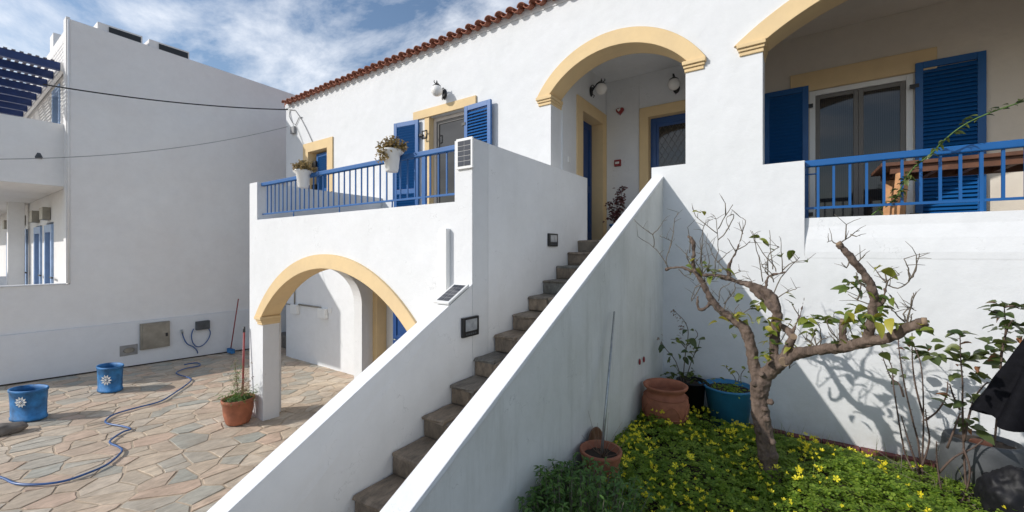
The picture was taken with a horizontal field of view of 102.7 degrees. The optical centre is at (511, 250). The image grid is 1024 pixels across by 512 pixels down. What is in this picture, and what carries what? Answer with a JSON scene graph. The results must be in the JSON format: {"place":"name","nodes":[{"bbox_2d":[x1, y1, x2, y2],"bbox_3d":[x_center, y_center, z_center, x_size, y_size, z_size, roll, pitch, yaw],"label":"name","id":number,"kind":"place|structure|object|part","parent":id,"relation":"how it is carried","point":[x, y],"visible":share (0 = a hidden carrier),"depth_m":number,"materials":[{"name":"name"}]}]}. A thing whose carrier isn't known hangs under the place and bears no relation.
{"place":"outdoors","nodes":[
{"label":"outdoors","id":0,"kind":"place"},
{"bbox_2d":[0,347,353,511],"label":"courtyard","id":1,"kind":"structure","parent":0,"point":[186,448],"depth_m":5.72,"materials":[{"name":"stone"}]},
{"bbox_2d":[0,421,28,436],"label":"rock","id":2,"kind":"object","parent":1,"relation":"on","point":[9,428],"visible":1,"depth_m":5.74,"materials":[{"name":"grey stone"}]},
{"bbox_2d":[7,384,48,421],"bbox_3d":[-7.423,2.333,6.290,0.570,0.462,0.348,0,0,10],"label":"blue daisy pot","id":3,"kind":"object","parent":1,"relation":"on","point":[27,403],"visible":1,"depth_m":6.17,"materials":[{"name":"paint"}]},
{"bbox_2d":[0,362,200,485],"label":"garden hose","id":4,"kind":"object","parent":1,"relation":"on","point":[69,479],"visible":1,"depth_m":5.38,"materials":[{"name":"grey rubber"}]},
{"bbox_2d":[96,362,123,392],"bbox_3d":[-7.528,2.371,7.673,0.570,0.462,0.348,0,0,27],"label":"blue daisy pot","id":5,"kind":"object","parent":1,"relation":"on","point":[110,377],"visible":1,"depth_m":7.53,"materials":[{"name":"paint"}]},
{"bbox_2d":[0,16,294,385],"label":"neighbour house","id":6,"kind":"structure","parent":1,"relation":"on","point":[103,258],"depth_m":9.57,"materials":[{"name":"paint"}]},
{"bbox_2d":[0,47,62,117],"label":"blue pergola","id":7,"kind":"object","parent":6,"relation":"attached to","point":[18,100],"visible":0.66,"depth_m":9.39,"materials":[{"name":"blue wood"}]},
{"bbox_2d":[52,83,59,123],"bbox_3d":[-10.497,-3.005,9.532,0.880,1.530,0.180,0,0,34],"label":"window frame","id":8,"kind":"structure","parent":6,"relation":"in","point":[56,92],"depth_m":9.64,"materials":[{"name":"blue paint"}]},
{"bbox_2d":[120,344,137,356],"bbox_3d":[-8.694,2.255,9.296,0.034,0.235,0.304,0,0,35],"label":"water vent plate","id":9,"kind":"object","parent":6,"relation":"attached to","point":[127,350],"visible":1,"depth_m":9.29,"materials":[{"name":"grey metal"}]},
{"bbox_2d":[140,321,169,349],"bbox_3d":[-8.402,1.987,9.649,0.110,0.606,0.541,0,0,35],"label":"meter cabinet","id":10,"kind":"object","parent":6,"relation":"attached to","point":[154,335],"visible":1,"depth_m":9.62,"materials":[{"name":"grey metal"}]},
{"bbox_3d":[-8.382,1.985,9.639,0.015,0.531,0.476,0,0,34],"label":"door","id":11,"kind":"part","parent":10,"relation":"part of","materials":[{"name":"grey metal"}]},
{"bbox_2d":[181,320,210,353],"bbox_3d":[-7.952,2.186,10.314,0.100,0.806,0.631,0,0,35],"label":"hose hook","id":12,"kind":"object","parent":6,"relation":"attached to","point":[202,325],"visible":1,"depth_m":10.35,"materials":[{"name":"blue plastic"}]},
{"bbox_2d":[227,299,238,353],"bbox_3d":[-7.354,1.975,10.804,0.300,1.419,0.194,0,0,35],"label":"broom","id":13,"kind":"object","parent":1,"relation":"on","point":[230,350],"visible":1,"depth_m":10.78,"materials":[{"name":"blue paint"}]},
{"bbox_2d":[215,360,257,425],"bbox_3d":[-4.201,2.133,6.277,0.651,0.991,0.567,0,0,-5],"label":"terracotta planter","id":14,"kind":"object","parent":1,"relation":"on","point":[237,409],"visible":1,"depth_m":6.17,"materials":[{"name":"ceramic"}]},
{"bbox_2d":[281,332,285,347],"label":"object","id":15,"kind":"object","parent":1,"relation":"on","point":[283,339],"visible":0.06,"depth_m":11.64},
{"bbox_2d":[207,176,663,511],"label":"outside staircase","id":16,"kind":"structure","parent":1,"relation":"on","point":[417,417],"depth_m":3.07,"materials":[{"name":"white paint"}]},
{"bbox_2d":[434,283,468,304],"bbox_3d":[-0.567,0.400,3.853,0.190,0.024,0.320,0,28,35],"label":"solar panel","id":17,"kind":"object","parent":16,"relation":"on","point":[452,293],"visible":1,"depth_m":3.82,"materials":[{"name":"white plastic"}]},
{"bbox_2d":[250,0,1023,460],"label":"house","id":18,"kind":"structure","parent":1,"relation":"on","point":[758,110],"depth_m":5.24,"materials":[{"name":"white paint"}]},
{"bbox_2d":[0,127,284,159],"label":"overhead wire","id":19,"kind":"object","parent":18,"relation":"attached to","point":[141,151],"visible":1,"depth_m":8.85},
{"bbox_2d":[43,84,287,109],"bbox_3d":[-7.589,-3.486,9.385,4.337,0.313,0.028,0,0,-32],"label":"overhead cable","id":20,"kind":"object","parent":18,"relation":"attached to","point":[160,100],"visible":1,"depth_m":9.17,"materials":[{"name":"black rubber"}]},
{"bbox_2d":[289,109,312,157],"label":"wall cables","id":21,"kind":"object","parent":18,"relation":"attached to","point":[292,129],"depth_m":10.32,"materials":[{"name":"grey plastic"}]},
{"bbox_2d":[286,292,327,318],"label":"junction boxes","id":22,"kind":"object","parent":18,"relation":"attached to","point":[322,313],"visible":0.94,"depth_m":9.91,"materials":[{"name":"white plastic"}]},
{"bbox_2d":[261,145,454,215],"bbox_3d":[-2.258,-0.789,5.362,4.185,0.591,0.060,0,0,35],"label":"balcony railing","id":23,"kind":"object","parent":18,"relation":"on","point":[424,155],"visible":0.84,"depth_m":5.02,"materials":[{"name":"blue metal"}]},
{"bbox_2d":[291,159,317,188],"bbox_3d":[-2.899,-1.076,5.724,0.451,0.402,0.341,0,0,63],"label":"hanging flower pot","id":24,"kind":"object","parent":23,"relation":"hanging from","point":[303,170],"visible":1,"depth_m":5.63,"materials":[{"name":"white ceramic"}]},
{"bbox_2d":[374,135,408,172],"bbox_3d":[-1.353,-1.087,4.587,0.362,0.404,0.383,0,0,-22],"label":"hanging flower pot","id":25,"kind":"object","parent":23,"relation":"hanging from","point":[391,150],"visible":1,"depth_m":4.51,"materials":[{"name":"white ceramic"}]},
{"bbox_2d":[393,312,406,343],"bbox_3d":[-1.975,1.595,7.789,0.880,2.250,0.119,0,0,34],"label":"door","id":26,"kind":"structure","parent":18,"relation":"in","point":[399,330],"depth_m":7.99,"materials":[{"name":"blue paint"}]},
{"bbox_2d":[431,80,446,99],"bbox_3d":[-1.310,-2.878,7.330,0.204,0.309,0.302,0,0,35],"label":"globe wall lamp","id":27,"kind":"object","parent":18,"relation":"attached to","point":[437,90],"visible":1,"depth_m":7.24,"materials":[{"name":"white glass"}]},
{"bbox_2d":[439,228,449,295],"bbox_3d":[-0.684,0.223,4.146,0.105,0.895,0.059,0,0,35],"label":"duct cover","id":28,"kind":"object","parent":18,"relation":"attached to","point":[444,259],"visible":0.56,"depth_m":4.12,"materials":[{"name":"white plastic"}]},
{"bbox_2d":[434,111,463,203],"bbox_3d":[-1.088,-1.332,7.525,0.918,2.336,0.070,0,0,34],"label":"french door","id":29,"kind":"structure","parent":18,"relation":"in","point":[447,129],"depth_m":7.63,"materials":[{"name":"white glass"}]},
{"bbox_2d":[456,136,473,169],"bbox_3d":[-0.464,-0.955,4.012,0.210,0.300,0.024,0,0,35],"label":"solar panel","id":30,"kind":"object","parent":18,"relation":"attached to","point":[464,153],"visible":1,"depth_m":4.00,"materials":[{"name":"white plastic"}]},
{"bbox_2d":[461,315,478,337],"bbox_3d":[-0.399,0.725,3.927,0.032,0.185,0.235,0,0,35],"label":"flood light","id":31,"kind":"object","parent":18,"relation":"attached to","point":[469,326],"visible":1,"depth_m":3.90,"materials":[{"name":"black metal"}]},
{"bbox_2d":[547,233,557,245],"bbox_3d":[0.527,-0.140,5.274,0.032,0.165,0.235,0,0,35],"label":"flood light","id":32,"kind":"object","parent":18,"relation":"attached to","point":[552,239],"visible":1,"depth_m":5.23,"materials":[{"name":"black metal"}]},
{"bbox_2d":[583,121,591,239],"bbox_3d":[1.263,-1.283,7.541,0.060,2.255,0.880,0,0,34],"label":"door","id":33,"kind":"structure","parent":18,"relation":"in","point":[587,128],"depth_m":7.81,"materials":[{"name":"blue paint"}]},
{"bbox_2d":[589,78,606,97],"bbox_3d":[1.538,-2.891,7.267,0.302,0.309,0.204,0,0,35],"label":"globe wall lamp","id":34,"kind":"object","parent":18,"relation":"attached to","point":[601,87],"visible":1,"depth_m":7.20,"materials":[{"name":"white glass"}]},
{"bbox_2d":[603,186,627,227],"bbox_3d":[1.909,-0.654,7.368,0.539,1.009,0.428,0,0,35],"label":"potted geranium","id":35,"kind":"object","parent":18,"relation":"on","point":[615,216],"visible":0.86,"depth_m":7.30,"materials":[{"name":"green plant"}]},
{"bbox_2d":[614,159,620,166],"bbox_3d":[2.013,-1.675,7.805,0.125,0.120,0.053,0,0,35],"label":"alarm box","id":36,"kind":"object","parent":18,"relation":"attached to","point":[617,162],"visible":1,"depth_m":7.78,"materials":[{"name":"red plastic"}]},
{"bbox_2d":[616,108,623,114],"bbox_3d":[2.053,-2.648,7.789,0.153,0.137,0.035,0,0,35],"label":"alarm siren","id":37,"kind":"object","parent":18,"relation":"attached to","point":[619,111],"visible":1,"depth_m":7.78,"materials":[{"name":"red plastic"}]},
{"bbox_2d":[651,113,685,177],"bbox_3d":[2.993,-1.300,7.347,0.980,2.290,0.060,0,0,34],"label":"door","id":38,"kind":"structure","parent":18,"relation":"in","point":[668,133],"depth_m":7.43,"materials":[{"name":"blue paint"}]},
{"bbox_2d":[668,74,679,93],"bbox_3d":[2.818,-2.901,7.102,0.204,0.309,0.302,0,0,35],"label":"globe wall lamp","id":39,"kind":"object","parent":18,"relation":"attached to","point":[674,83],"visible":1,"depth_m":7.00,"materials":[{"name":"white glass"}]},
{"bbox_2d":[748,423,936,471],"bbox_3d":[3.760,2.115,3.944,4.330,0.271,0.140,0,0,35],"label":"wall edging","id":40,"kind":"object","parent":18,"relation":"attached to","point":[893,456],"depth_m":4.10,"materials":[{"name":"red tile"}]},
{"bbox_2d":[810,74,912,217],"bbox_3d":[4.961,-1.272,5.867,1.130,2.236,0.070,0,0,34],"label":"french door","id":41,"kind":"structure","parent":18,"relation":"in","point":[876,116],"depth_m":5.86,"materials":[{"name":"white plastic"}]},
{"bbox_2d":[805,139,1023,217],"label":"loggia railing","id":42,"kind":"object","parent":18,"relation":"on","point":[980,148],"visible":0.88,"depth_m":3.99,"materials":[{"name":"blue metal"}]},
{"bbox_2d":[871,98,1023,214],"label":"climbing vine","id":43,"kind":"object","parent":42,"relation":"attached to","point":[907,180],"visible":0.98,"depth_m":3.88,"materials":[{"name":"green plant"}]},
{"bbox_2d":[871,150,1023,214],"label":"wooden table","id":44,"kind":"object","parent":18,"relation":"on","point":[1014,161],"visible":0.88,"depth_m":4.42,"materials":[{"name":"brown wood"}]},
{"bbox_2d":[242,327,244,392],"bbox_3d":[-4.263,1.921,6.510,0.260,1.404,0.121,0,0,35],"label":"stake","id":45,"kind":"object","parent":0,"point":[243,358],"visible":0.29,"depth_m":6.55,"materials":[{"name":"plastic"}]},
{"bbox_2d":[0,0,541,94],"label":"sky","id":46,"kind":"structure","parent":0,"point":[295,47],"materials":[{"name":"blue"}]},
{"bbox_2d":[589,413,974,511],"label":"garden soil","id":47,"kind":"structure","parent":0,"point":[710,488],"depth_m":3.58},
{"bbox_2d":[516,452,674,511],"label":"leafy shrub","id":48,"kind":"object","parent":47,"relation":"on","point":[554,495],"visible":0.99,"depth_m":2.54,"materials":[{"name":"green plant"}]},
{"bbox_2d":[580,412,624,487],"bbox_3d":[0.677,1.500,3.090,0.331,0.500,0.320,0,0,35],"label":"ribbed terracotta pot","id":49,"kind":"object","parent":47,"relation":"on","point":[590,449],"visible":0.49,"depth_m":3.10,"materials":[{"name":"ceramic"}]},
{"bbox_2d":[600,311,614,453],"bbox_3d":[0.804,1.063,3.416,0.023,1.027,0.696,0,0,22],"label":"metal stake","id":50,"kind":"object","parent":49,"relation":"in","point":[607,392],"visible":0.85,"depth_m":3.37,"materials":[{"name":"metal"}]},
{"bbox_2d":[642,378,689,428],"bbox_3d":[1.626,1.625,4.343,0.475,0.429,0.474,0,0,35],"label":"terracotta urn","id":51,"kind":"object","parent":47,"relation":"on","point":[668,397],"visible":0.95,"depth_m":4.18,"materials":[{"name":"ceramic"}]},
{"bbox_2d":[657,309,709,415],"bbox_3d":[2.005,1.274,4.790,0.575,1.233,0.334,0,0,12],"label":"potted plant","id":52,"kind":"object","parent":47,"relation":"on","point":[695,392],"visible":0.92,"depth_m":4.72,"materials":[{"name":"plant"}]},
{"bbox_2d":[698,365,750,427],"bbox_3d":[2.431,1.582,4.587,0.526,0.695,0.538,0,0,-33],"label":"blue plastic tub","id":53,"kind":"object","parent":47,"relation":"on","point":[729,400],"visible":0.99,"depth_m":4.44,"materials":[{"name":"plastic"}]},
{"bbox_2d":[635,195,934,485],"bbox_3d":[2.075,0.734,3.480,0.580,2.500,2.162,0,0,-39],"label":"pruned lemon tree","id":54,"kind":"object","parent":47,"relation":"on","point":[763,377],"visible":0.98,"depth_m":3.45,"materials":[{"name":"brown plant"}]},
{"bbox_2d":[565,406,1016,511],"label":"wood sorrel","id":55,"kind":"object","parent":47,"relation":"on","point":[895,484],"visible":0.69,"depth_m":3.33,"materials":[{"name":"green plant"}]},
{"bbox_2d":[588,427,604,439],"bbox_3d":[0.681,1.597,3.330,0.030,0.310,0.310,-15,-8,34],"label":"leaning clay dish","id":56,"kind":"object","parent":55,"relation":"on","point":[596,430],"visible":0.28,"depth_m":3.38,"materials":[{"name":"brown ceramic"}]},
{"bbox_2d":[570,405,1005,511],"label":"sorrel flowers","id":57,"kind":"object","parent":55,"relation":"on","point":[799,469],"visible":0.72,"depth_m":3.47,"materials":[{"name":"yellow plant"}]},
{"bbox_2d":[695,419,963,509],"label":"grass tufts","id":58,"kind":"object","parent":47,"relation":"on","point":[845,458],"visible":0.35,"depth_m":3.76,"materials":[{"name":"green plant"}]},
{"bbox_2d":[865,333,950,490],"bbox_3d":[3.578,1.405,3.586,0.821,1.362,0.326,0,0,35],"label":"rose bush","id":59,"kind":"object","parent":47,"relation":"on","point":[937,359],"visible":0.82,"depth_m":3.60,"materials":[{"name":"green plant"}]},
{"bbox_2d":[904,329,994,510],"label":"rose bush","id":60,"kind":"object","parent":47,"relation":"on","point":[962,423],"visible":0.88,"depth_m":3.26,"materials":[{"name":"green plant"}]},
{"bbox_2d":[915,300,1023,499],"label":"rose bush","id":61,"kind":"object","parent":47,"relation":"on","point":[996,360],"visible":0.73,"depth_m":3.25,"materials":[{"name":"green plant"}]},
{"bbox_2d":[937,428,1023,504],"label":"grey planter","id":62,"kind":"object","parent":47,"relation":"on","point":[984,456],"visible":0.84,"depth_m":3.36,"materials":[{"name":"plastic"}]},
{"bbox_2d":[973,465,1023,511],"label":"black bag","id":63,"kind":"object","parent":47,"relation":"on","point":[993,490],"visible":0.96,"depth_m":3.01,"materials":[{"name":"plastic"}]},
{"bbox_2d":[969,338,1023,431],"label":"folded parasol","id":64,"kind":"object","parent":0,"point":[1000,398],"visible":1,"depth_m":2.74,"materials":[{"name":"black fabric"}]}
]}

